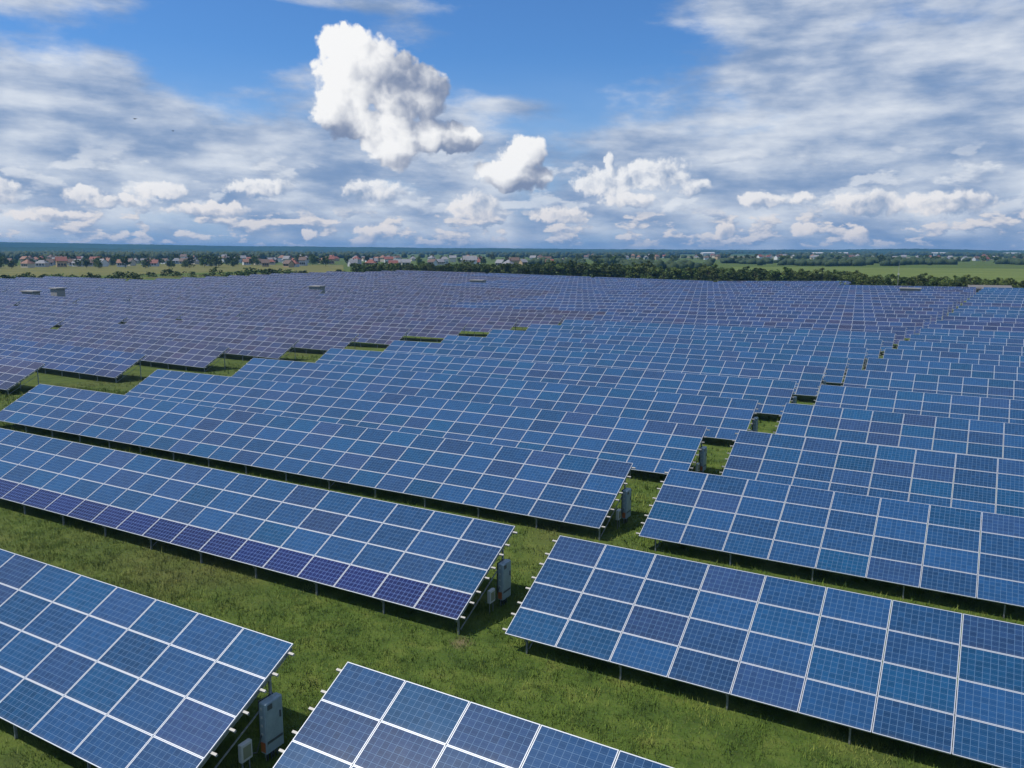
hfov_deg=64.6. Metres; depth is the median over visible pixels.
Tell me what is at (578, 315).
solar table
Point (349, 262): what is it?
house
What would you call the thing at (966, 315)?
solar table
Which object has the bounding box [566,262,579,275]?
belt tree
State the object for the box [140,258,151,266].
garden tree
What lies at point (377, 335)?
solar table
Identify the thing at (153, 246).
hills
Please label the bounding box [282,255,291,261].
house
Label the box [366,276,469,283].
solar table
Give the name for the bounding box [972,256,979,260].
house
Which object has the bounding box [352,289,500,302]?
solar table
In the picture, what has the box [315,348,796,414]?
solar table
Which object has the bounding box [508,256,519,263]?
house
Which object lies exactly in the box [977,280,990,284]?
belt tree
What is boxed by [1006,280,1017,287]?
belt tree
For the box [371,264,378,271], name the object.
belt tree
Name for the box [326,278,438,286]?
solar table
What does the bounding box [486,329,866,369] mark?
solar table
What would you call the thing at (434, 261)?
house
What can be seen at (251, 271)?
bush
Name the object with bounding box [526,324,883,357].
solar table
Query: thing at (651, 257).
garden tree
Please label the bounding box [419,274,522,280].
solar table
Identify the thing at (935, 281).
belt tree
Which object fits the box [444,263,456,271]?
belt tree
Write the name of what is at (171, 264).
garden tree
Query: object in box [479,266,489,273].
belt tree
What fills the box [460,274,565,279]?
solar table
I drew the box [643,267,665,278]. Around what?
belt tree
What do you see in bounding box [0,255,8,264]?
garden tree
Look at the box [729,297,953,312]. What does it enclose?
solar table
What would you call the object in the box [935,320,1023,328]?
solar table
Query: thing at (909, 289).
transformer kiosk
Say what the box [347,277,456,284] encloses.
solar table
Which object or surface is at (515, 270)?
belt tree
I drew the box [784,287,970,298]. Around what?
solar table
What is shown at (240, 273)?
bush
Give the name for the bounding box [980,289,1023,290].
solar table
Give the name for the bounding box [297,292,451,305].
solar table
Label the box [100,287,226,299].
solar table
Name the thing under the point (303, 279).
solar table
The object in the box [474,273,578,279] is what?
solar table
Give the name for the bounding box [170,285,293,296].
solar table
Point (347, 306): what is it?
solar table
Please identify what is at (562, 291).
solar table
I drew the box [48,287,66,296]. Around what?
transformer kiosk
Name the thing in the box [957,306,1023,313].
solar table
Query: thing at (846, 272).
belt tree
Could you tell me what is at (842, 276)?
belt tree
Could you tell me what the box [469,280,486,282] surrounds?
transformer kiosk
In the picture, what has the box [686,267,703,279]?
belt tree
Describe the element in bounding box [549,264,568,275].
belt tree
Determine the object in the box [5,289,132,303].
solar table
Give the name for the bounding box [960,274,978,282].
belt tree
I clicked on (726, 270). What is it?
belt tree
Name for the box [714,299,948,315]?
solar table
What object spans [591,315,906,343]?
solar table
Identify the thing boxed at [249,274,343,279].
solar table
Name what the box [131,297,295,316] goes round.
solar table
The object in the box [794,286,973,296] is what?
solar table
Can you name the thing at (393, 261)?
house
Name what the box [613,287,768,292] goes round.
solar table
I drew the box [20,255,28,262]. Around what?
house
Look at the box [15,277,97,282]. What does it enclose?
solar table
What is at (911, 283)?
belt tree
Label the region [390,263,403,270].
belt tree
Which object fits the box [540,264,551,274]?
belt tree
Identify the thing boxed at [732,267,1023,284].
bright meadow
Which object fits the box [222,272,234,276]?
bush
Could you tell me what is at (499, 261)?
house
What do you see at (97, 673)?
solar table
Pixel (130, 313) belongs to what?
solar table
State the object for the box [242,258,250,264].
house
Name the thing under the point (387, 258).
house
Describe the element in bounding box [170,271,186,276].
bush
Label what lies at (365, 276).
solar table
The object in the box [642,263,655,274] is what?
belt tree
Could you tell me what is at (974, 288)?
solar table
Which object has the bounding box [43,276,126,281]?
solar table
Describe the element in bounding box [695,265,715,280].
belt tree
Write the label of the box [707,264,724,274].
belt tree
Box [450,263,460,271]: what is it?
belt tree
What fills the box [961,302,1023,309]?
solar table
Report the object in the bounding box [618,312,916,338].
solar table
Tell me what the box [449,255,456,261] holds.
house
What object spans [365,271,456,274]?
solar table
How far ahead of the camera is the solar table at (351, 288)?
231.03 m
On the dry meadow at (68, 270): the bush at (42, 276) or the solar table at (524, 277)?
the bush at (42, 276)
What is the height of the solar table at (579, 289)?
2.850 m
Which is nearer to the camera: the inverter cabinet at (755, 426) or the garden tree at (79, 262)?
the inverter cabinet at (755, 426)
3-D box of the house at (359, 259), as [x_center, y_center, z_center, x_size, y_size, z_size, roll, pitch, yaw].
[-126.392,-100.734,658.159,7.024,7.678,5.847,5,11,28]
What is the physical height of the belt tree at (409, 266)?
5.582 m
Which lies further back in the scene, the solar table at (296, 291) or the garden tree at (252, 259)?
the garden tree at (252, 259)
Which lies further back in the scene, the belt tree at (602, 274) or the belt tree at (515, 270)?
the belt tree at (515, 270)
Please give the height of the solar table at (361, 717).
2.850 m
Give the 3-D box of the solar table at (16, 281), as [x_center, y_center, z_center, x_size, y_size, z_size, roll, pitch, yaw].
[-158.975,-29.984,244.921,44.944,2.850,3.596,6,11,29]
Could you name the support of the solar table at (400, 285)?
on the ground at (434, 640)
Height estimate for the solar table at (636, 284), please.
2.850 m
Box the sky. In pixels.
[0,0,1023,250]
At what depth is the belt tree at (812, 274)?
269.16 m
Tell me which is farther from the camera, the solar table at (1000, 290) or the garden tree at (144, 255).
the garden tree at (144, 255)
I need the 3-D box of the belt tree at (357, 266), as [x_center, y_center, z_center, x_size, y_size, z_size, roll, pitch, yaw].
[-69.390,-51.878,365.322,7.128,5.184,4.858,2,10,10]
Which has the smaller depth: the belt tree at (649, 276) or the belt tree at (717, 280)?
the belt tree at (717, 280)
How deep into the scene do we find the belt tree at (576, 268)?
309.43 m
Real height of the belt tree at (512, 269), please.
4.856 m
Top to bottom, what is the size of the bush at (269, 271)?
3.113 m
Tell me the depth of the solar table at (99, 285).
221.24 m
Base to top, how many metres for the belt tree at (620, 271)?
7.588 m
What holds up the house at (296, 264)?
on the dry meadow at (68, 270)
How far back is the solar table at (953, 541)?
29.55 m
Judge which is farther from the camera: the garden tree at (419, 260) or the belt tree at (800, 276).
the garden tree at (419, 260)
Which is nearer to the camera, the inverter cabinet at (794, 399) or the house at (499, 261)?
the inverter cabinet at (794, 399)
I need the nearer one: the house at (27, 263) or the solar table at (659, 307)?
the solar table at (659, 307)
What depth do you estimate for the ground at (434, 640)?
25.25 m
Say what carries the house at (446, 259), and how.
on the ground at (434, 640)
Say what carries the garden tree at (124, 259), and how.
on the dry meadow at (68, 270)
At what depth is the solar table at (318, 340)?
109.77 m
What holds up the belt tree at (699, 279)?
on the ground at (434, 640)
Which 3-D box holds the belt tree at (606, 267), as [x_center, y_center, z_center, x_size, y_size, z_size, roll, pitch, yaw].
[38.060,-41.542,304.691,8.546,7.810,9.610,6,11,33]
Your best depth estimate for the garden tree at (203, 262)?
540.57 m
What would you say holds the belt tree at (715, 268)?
on the ground at (434, 640)
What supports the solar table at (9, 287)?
on the ground at (434, 640)
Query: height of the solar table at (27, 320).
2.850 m
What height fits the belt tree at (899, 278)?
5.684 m
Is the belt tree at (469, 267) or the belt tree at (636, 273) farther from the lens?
the belt tree at (469, 267)
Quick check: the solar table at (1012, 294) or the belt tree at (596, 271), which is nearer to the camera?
the solar table at (1012, 294)
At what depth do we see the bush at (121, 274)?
312.40 m
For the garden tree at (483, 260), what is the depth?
641.15 m
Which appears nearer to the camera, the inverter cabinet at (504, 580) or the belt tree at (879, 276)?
the inverter cabinet at (504, 580)
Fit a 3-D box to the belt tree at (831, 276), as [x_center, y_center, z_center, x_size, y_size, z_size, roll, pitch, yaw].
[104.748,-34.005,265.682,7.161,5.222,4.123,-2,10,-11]
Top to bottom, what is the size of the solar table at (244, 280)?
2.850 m
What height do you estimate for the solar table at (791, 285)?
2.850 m
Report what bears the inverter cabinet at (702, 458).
attached to the solar table at (658, 447)
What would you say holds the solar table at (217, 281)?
on the ground at (434, 640)
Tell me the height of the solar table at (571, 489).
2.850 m
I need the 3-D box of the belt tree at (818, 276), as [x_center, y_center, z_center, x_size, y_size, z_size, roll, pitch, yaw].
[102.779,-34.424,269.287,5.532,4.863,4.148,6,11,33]
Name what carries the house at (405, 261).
on the ground at (434, 640)
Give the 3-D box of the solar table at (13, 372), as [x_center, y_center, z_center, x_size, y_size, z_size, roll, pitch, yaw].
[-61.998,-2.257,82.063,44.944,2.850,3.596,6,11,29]
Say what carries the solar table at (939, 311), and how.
on the ground at (434, 640)
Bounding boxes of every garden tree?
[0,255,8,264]
[8,260,17,268]
[73,259,81,265]
[82,259,89,267]
[93,259,102,267]
[109,258,116,264]
[120,256,130,267]
[140,254,149,257]
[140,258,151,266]
[167,261,174,267]
[181,261,189,266]
[183,257,195,267]
[199,258,208,266]
[204,255,213,261]
[212,256,224,265]
[223,257,233,264]
[249,256,255,263]
[308,255,316,264]
[320,255,331,265]
[344,255,349,262]
[415,256,421,263]
[479,257,486,263]
[610,256,617,262]
[646,254,654,260]
[670,255,677,260]
[876,255,886,262]
[978,255,986,260]
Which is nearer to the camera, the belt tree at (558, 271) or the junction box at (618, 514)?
the junction box at (618, 514)
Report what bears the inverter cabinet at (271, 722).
attached to the solar table at (97, 673)
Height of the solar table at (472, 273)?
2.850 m
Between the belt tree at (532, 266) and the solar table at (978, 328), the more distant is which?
the belt tree at (532, 266)
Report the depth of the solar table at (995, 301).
165.78 m
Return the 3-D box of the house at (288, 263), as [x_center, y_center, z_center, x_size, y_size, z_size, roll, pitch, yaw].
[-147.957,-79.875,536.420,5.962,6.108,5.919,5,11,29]
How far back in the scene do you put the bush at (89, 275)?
294.75 m
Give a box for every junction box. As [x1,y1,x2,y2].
[238,738,252,767]
[487,588,494,613]
[616,508,620,527]
[695,463,699,471]
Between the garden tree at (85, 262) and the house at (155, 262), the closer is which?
the garden tree at (85, 262)
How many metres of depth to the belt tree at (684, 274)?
288.93 m
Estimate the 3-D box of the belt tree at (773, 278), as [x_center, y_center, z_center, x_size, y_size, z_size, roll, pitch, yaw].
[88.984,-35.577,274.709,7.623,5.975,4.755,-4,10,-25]
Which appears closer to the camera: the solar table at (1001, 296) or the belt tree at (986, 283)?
the solar table at (1001, 296)
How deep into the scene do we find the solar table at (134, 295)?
183.99 m
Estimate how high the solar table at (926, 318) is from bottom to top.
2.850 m
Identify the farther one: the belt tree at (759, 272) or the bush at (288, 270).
the bush at (288, 270)
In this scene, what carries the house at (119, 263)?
on the dry meadow at (68, 270)
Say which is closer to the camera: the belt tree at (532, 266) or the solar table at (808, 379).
the solar table at (808, 379)
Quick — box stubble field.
[672,256,1002,259]
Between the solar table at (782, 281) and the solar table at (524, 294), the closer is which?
the solar table at (524, 294)
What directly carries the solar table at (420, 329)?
on the ground at (434, 640)
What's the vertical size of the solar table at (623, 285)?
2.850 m
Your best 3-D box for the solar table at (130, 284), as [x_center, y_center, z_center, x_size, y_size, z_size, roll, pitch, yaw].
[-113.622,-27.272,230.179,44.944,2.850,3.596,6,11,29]
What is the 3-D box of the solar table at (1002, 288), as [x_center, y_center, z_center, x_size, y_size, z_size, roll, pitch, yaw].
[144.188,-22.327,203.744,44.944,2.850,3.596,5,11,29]
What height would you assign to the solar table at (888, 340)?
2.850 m
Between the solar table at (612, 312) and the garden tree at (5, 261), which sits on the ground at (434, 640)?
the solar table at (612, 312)
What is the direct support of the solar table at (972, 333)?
on the ground at (434, 640)
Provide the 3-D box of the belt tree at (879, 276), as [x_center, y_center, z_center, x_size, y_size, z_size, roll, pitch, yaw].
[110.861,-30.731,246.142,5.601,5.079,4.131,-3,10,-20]
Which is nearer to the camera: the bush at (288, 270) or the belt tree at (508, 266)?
the belt tree at (508, 266)
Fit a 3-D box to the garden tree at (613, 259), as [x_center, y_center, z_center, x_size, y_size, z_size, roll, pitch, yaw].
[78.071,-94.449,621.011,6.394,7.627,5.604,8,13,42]
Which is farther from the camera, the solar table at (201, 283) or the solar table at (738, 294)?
the solar table at (201, 283)
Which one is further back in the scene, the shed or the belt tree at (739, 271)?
the belt tree at (739, 271)
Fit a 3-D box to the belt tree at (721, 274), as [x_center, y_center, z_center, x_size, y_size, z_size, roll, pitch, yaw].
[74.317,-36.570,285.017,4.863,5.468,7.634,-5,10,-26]
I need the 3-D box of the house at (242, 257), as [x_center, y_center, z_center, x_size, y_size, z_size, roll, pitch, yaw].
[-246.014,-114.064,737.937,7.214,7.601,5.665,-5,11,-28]
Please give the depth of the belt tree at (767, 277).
275.12 m
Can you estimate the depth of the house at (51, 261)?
573.29 m
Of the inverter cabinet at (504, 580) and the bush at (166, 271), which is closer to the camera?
the inverter cabinet at (504, 580)
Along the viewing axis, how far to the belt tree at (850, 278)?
238.08 m
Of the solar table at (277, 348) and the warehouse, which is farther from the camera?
the warehouse
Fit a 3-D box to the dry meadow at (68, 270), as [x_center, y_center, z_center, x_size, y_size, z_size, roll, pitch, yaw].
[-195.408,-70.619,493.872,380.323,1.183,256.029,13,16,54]
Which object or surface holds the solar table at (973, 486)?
on the ground at (434, 640)
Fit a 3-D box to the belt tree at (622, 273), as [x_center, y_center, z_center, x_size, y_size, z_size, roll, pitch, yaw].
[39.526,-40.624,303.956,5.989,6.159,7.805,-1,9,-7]
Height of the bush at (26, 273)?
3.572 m
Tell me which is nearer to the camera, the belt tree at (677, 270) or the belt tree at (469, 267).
the belt tree at (677, 270)
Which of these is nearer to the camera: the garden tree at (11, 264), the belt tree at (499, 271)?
the belt tree at (499, 271)
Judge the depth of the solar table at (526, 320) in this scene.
136.76 m
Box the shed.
[968,285,1011,291]
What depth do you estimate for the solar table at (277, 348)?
102.17 m
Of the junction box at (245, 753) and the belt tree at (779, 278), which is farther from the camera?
the belt tree at (779, 278)
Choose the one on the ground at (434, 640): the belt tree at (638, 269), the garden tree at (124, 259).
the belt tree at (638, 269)
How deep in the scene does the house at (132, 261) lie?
585.43 m
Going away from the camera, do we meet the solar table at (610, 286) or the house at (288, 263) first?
the solar table at (610, 286)
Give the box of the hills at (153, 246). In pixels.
[0,242,1023,252]
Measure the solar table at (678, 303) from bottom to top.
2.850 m
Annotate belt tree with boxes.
[350,263,361,271]
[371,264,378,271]
[378,263,390,270]
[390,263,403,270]
[405,263,413,269]
[414,263,426,270]
[422,263,436,270]
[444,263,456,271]
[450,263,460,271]
[456,263,465,271]
[462,263,478,271]
[462,264,471,271]
[471,263,489,272]
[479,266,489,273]
[492,264,500,272]
[494,264,510,272]
[504,263,514,273]
[504,268,517,273]
[513,266,524,273]
[516,267,531,273]
[525,264,539,274]
[525,264,539,274]
[540,260,556,274]
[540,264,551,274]
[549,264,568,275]
[550,265,567,275]
[559,260,578,272]
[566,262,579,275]
[567,264,586,275]
[579,266,589,275]
[581,263,597,277]
[586,265,606,276]
[591,269,609,277]
[599,263,620,276]
[610,268,623,277]
[611,264,625,277]
[621,266,636,277]
[627,265,645,277]
[632,263,652,277]
[640,270,660,278]
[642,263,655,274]
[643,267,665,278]
[656,272,672,278]
[665,267,682,279]
[672,268,697,279]
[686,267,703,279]
[691,274,706,280]
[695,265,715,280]
[706,267,723,277]
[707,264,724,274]
[707,274,720,281]
[714,272,727,280]
[720,268,745,280]
[724,269,743,280]
[737,272,752,280]
[746,268,766,277]
[747,268,767,280]
[755,275,773,280]
[768,272,780,280]
[769,266,795,280]
[781,271,798,280]
[793,269,804,280]
[803,271,815,280]
[813,268,830,280]
[815,273,828,280]
[823,272,836,280]
[835,271,847,280]
[837,273,854,280]
[839,275,863,284]
[848,270,861,277]
[855,275,867,284]
[856,279,868,284]
[867,278,880,284]
[871,279,890,285]
[872,274,883,282]
[881,274,905,285]
[891,279,909,285]
[896,277,915,284]
[908,276,928,285]
[910,275,933,285]
[915,273,937,285]
[924,279,938,285]
[925,278,949,285]
[940,279,957,286]
[948,280,965,286]
[951,277,967,286]
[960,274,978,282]
[964,279,980,285]
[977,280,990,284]
[998,281,1014,286]
[1004,278,1020,286]
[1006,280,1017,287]
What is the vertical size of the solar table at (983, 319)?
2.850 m
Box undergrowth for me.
[351,268,1021,287]
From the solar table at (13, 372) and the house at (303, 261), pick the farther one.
the house at (303, 261)
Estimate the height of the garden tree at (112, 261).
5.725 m
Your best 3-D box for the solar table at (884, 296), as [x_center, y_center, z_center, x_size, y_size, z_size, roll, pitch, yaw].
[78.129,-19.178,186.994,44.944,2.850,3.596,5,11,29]
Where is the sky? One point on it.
(534, 124)
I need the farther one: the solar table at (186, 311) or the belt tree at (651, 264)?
the belt tree at (651, 264)
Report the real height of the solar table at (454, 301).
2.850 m
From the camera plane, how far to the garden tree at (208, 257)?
579.33 m
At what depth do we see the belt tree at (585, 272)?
307.80 m
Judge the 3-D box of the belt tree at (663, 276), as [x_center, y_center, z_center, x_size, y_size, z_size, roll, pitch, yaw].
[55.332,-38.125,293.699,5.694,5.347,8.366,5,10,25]
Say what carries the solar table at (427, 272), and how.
on the ground at (434, 640)
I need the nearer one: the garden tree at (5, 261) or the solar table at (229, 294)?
the solar table at (229, 294)
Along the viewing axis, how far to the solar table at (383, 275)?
309.53 m
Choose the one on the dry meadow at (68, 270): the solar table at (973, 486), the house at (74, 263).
the house at (74, 263)
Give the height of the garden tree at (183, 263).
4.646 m
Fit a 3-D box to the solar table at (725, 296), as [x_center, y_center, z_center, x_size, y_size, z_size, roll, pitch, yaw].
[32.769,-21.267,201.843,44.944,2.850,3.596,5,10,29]
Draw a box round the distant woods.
[0,250,1023,268]
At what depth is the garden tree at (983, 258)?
838.35 m
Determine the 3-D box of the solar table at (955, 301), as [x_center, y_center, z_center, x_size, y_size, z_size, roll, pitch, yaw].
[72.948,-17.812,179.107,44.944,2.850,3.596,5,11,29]
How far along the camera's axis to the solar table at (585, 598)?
21.25 m
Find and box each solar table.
[0,278,65,283]
[0,280,32,283]
[0,282,99,289]
[0,285,54,292]
[0,292,78,305]
[0,297,22,305]
[0,304,127,325]
[0,312,64,328]
[0,324,229,371]
[0,337,145,382]
[0,357,44,394]
[0,384,635,540]
[0,428,517,634]
[0,549,294,767]
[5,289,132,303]
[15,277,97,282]
[18,300,182,321]
[35,282,135,289]
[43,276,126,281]
[57,320,298,359]
[65,288,181,301]
[68,281,168,288]
[77,298,241,319]
[99,280,198,287]
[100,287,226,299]
[125,317,357,354]
[125,369,709,478]
[128,279,226,286]
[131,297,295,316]
[138,287,262,297]
[155,278,253,284]
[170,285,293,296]
[181,277,277,283]
[181,296,344,313]
[183,314,409,347]
[200,284,322,294]
[205,276,301,282]
[227,295,389,310]
[228,275,323,280]
[230,283,349,292]
[231,358,760,439]
[243,312,466,339]
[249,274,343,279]
[256,282,373,291]
[264,294,423,308]
[270,273,363,278]
[273,662,672,767]
[280,280,396,289]
[290,273,381,277]
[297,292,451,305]
[298,310,517,336]
[305,280,418,288]
[309,272,398,276]
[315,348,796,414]
[325,291,476,304]
[326,271,415,275]
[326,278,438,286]
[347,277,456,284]
[349,308,563,330]
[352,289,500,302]
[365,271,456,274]
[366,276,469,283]
[377,288,521,299]
[381,271,470,274]
[383,340,827,397]
[385,275,491,280]
[393,306,605,322]
[396,270,484,274]
[399,286,541,297]
[403,275,507,280]
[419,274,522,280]
[421,284,559,295]
[429,304,634,315]
[441,335,849,384]
[442,283,576,293]
[456,302,654,312]
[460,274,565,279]
[461,282,593,291]
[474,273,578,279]
[481,300,674,310]
[486,281,607,289]
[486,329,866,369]
[488,273,588,278]
[496,280,621,287]
[502,536,1023,767]
[505,298,692,307]
[511,279,634,286]
[526,278,647,285]
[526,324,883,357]
[527,296,707,304]
[546,293,721,301]
[561,319,896,350]
[564,291,734,298]
[569,278,683,283]
[581,290,746,296]
[582,277,702,282]
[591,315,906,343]
[594,277,713,282]
[598,288,758,294]
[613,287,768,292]
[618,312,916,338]
[627,285,778,289]
[636,469,1023,616]
[640,284,787,288]
[642,310,924,333]
[652,283,796,286]
[662,307,931,327]
[681,304,937,323]
[699,302,943,319]
[708,282,850,284]
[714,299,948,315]
[718,281,848,282]
[719,430,1023,519]
[728,283,843,285]
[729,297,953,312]
[742,294,957,308]
[754,292,961,305]
[765,290,964,303]
[773,403,1023,471]
[775,288,967,300]
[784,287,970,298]
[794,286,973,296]
[802,284,976,294]
[812,385,1023,438]
[842,369,1023,410]
[863,358,1023,392]
[882,348,1023,373]
[897,340,1023,363]
[909,334,1023,353]
[918,328,1023,345]
[928,324,1023,335]
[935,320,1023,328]
[942,316,1023,324]
[947,313,1023,319]
[952,309,1023,316]
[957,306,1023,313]
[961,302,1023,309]
[966,299,1023,304]
[970,297,1023,302]
[972,295,1023,299]
[976,292,1023,295]
[979,290,1023,294]
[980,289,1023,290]
[983,287,1023,290]
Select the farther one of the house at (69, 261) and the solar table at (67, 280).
the house at (69, 261)
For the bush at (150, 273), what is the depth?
329.60 m
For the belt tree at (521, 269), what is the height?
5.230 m
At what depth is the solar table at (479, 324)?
130.17 m
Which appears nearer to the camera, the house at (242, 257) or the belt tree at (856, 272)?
the belt tree at (856, 272)
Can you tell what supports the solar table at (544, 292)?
on the ground at (434, 640)
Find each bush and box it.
[0,274,26,278]
[12,272,32,277]
[29,274,53,277]
[83,272,101,277]
[104,274,117,278]
[112,271,129,278]
[123,272,144,279]
[141,272,157,276]
[160,268,179,275]
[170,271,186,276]
[208,267,223,275]
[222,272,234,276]
[229,270,249,275]
[243,267,266,275]
[262,268,281,274]
[276,269,291,273]
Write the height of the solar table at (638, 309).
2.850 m
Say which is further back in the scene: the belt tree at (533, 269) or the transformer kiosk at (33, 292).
the belt tree at (533, 269)
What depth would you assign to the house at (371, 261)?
572.65 m
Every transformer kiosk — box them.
[20,290,41,294]
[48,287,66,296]
[308,285,325,293]
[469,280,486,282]
[899,287,921,291]
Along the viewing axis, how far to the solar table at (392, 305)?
176.91 m
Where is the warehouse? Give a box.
[700,252,714,255]
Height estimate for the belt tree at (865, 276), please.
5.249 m
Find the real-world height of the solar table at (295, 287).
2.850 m
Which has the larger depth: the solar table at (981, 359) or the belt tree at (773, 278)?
the belt tree at (773, 278)
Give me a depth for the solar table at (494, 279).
286.26 m
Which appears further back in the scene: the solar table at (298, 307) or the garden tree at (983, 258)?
the garden tree at (983, 258)
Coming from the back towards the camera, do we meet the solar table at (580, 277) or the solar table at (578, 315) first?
the solar table at (580, 277)
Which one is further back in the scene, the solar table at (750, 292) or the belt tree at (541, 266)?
the belt tree at (541, 266)
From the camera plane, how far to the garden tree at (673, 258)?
750.17 m
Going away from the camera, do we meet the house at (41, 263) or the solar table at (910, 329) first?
the solar table at (910, 329)
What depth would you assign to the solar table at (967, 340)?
94.05 m
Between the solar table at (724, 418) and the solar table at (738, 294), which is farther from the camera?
the solar table at (738, 294)
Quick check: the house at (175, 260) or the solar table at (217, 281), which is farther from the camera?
the house at (175, 260)
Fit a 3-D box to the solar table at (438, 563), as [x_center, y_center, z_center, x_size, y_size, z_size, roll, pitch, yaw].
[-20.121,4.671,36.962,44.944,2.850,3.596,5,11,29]
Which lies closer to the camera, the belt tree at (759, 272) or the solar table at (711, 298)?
the solar table at (711, 298)
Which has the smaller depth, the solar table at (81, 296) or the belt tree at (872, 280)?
the solar table at (81, 296)
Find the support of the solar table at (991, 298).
on the ground at (434, 640)
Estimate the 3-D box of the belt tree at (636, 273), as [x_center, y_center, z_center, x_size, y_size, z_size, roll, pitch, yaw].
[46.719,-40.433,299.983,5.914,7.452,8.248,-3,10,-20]
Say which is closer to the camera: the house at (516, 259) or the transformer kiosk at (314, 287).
the transformer kiosk at (314, 287)
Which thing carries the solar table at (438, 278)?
on the ground at (434, 640)
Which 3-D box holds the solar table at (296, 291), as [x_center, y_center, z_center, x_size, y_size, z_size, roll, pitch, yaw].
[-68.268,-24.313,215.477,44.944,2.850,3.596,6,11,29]
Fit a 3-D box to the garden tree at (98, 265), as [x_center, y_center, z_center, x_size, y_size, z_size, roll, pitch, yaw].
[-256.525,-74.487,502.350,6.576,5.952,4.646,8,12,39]
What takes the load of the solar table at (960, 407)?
on the ground at (434, 640)
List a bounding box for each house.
[19,258,34,267]
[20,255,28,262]
[35,259,48,266]
[46,258,53,265]
[55,256,66,266]
[67,258,75,265]
[71,258,82,266]
[100,258,108,265]
[116,259,126,266]
[128,257,135,265]
[147,259,159,265]
[172,257,178,263]
[178,257,188,263]
[239,255,245,262]
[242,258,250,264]
[261,258,269,266]
[269,258,275,264]
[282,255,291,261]
[282,259,294,266]
[293,259,299,266]
[298,256,307,265]
[328,255,334,263]
[347,258,357,265]
[352,255,360,263]
[365,258,376,264]
[383,255,393,262]
[388,259,397,263]
[401,258,410,264]
[427,258,437,265]
[436,258,444,264]
[441,256,448,263]
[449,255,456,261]
[462,254,476,265]
[495,258,504,264]
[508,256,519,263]
[519,258,527,264]
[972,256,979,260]
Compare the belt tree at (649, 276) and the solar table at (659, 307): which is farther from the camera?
the belt tree at (649, 276)
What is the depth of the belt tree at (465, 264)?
333.42 m
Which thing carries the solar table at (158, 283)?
on the ground at (434, 640)
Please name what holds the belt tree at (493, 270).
on the ground at (434, 640)
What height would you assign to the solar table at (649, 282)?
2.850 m
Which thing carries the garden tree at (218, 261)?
on the dry meadow at (68, 270)
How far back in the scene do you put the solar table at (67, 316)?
132.11 m
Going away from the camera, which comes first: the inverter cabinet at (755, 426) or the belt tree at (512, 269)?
the inverter cabinet at (755, 426)
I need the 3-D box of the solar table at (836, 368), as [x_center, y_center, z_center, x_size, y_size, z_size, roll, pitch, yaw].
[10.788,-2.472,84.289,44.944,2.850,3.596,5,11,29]
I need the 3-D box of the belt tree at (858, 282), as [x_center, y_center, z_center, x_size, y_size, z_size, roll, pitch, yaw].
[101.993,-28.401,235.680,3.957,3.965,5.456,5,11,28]
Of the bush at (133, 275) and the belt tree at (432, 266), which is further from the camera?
the belt tree at (432, 266)
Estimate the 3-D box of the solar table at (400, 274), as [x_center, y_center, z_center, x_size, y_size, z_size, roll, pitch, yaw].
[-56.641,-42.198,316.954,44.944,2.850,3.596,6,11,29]
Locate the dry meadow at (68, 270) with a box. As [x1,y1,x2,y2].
[0,264,343,278]
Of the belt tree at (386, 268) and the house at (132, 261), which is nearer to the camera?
the belt tree at (386, 268)
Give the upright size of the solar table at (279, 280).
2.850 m
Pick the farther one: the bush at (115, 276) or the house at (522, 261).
the house at (522, 261)
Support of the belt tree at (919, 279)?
on the ground at (434, 640)
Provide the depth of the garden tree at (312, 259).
631.94 m
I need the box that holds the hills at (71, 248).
[0,247,992,254]
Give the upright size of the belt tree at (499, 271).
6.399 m
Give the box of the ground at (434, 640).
[0,254,1023,767]
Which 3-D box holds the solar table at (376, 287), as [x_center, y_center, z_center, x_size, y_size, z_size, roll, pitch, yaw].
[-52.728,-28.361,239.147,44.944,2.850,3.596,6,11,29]
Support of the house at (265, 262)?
on the dry meadow at (68, 270)
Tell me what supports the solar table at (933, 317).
on the ground at (434, 640)
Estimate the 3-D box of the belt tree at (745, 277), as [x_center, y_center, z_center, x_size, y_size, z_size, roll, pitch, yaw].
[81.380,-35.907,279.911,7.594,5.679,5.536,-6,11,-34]
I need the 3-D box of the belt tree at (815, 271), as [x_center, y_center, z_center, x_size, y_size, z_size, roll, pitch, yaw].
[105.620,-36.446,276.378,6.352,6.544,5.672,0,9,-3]
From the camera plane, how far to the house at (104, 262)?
558.81 m
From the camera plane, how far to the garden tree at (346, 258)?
630.97 m
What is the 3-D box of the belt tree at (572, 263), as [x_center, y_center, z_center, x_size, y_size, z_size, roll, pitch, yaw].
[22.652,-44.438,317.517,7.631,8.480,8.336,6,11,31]
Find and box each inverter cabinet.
[253,692,283,760]
[495,559,510,605]
[621,488,630,523]
[699,446,706,472]
[752,417,757,431]
[791,396,796,403]
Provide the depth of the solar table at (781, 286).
239.52 m
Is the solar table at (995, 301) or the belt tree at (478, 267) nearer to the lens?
the solar table at (995, 301)
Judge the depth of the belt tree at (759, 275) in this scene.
276.84 m
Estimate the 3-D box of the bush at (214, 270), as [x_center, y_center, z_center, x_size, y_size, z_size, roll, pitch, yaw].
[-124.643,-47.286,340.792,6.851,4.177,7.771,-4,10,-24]

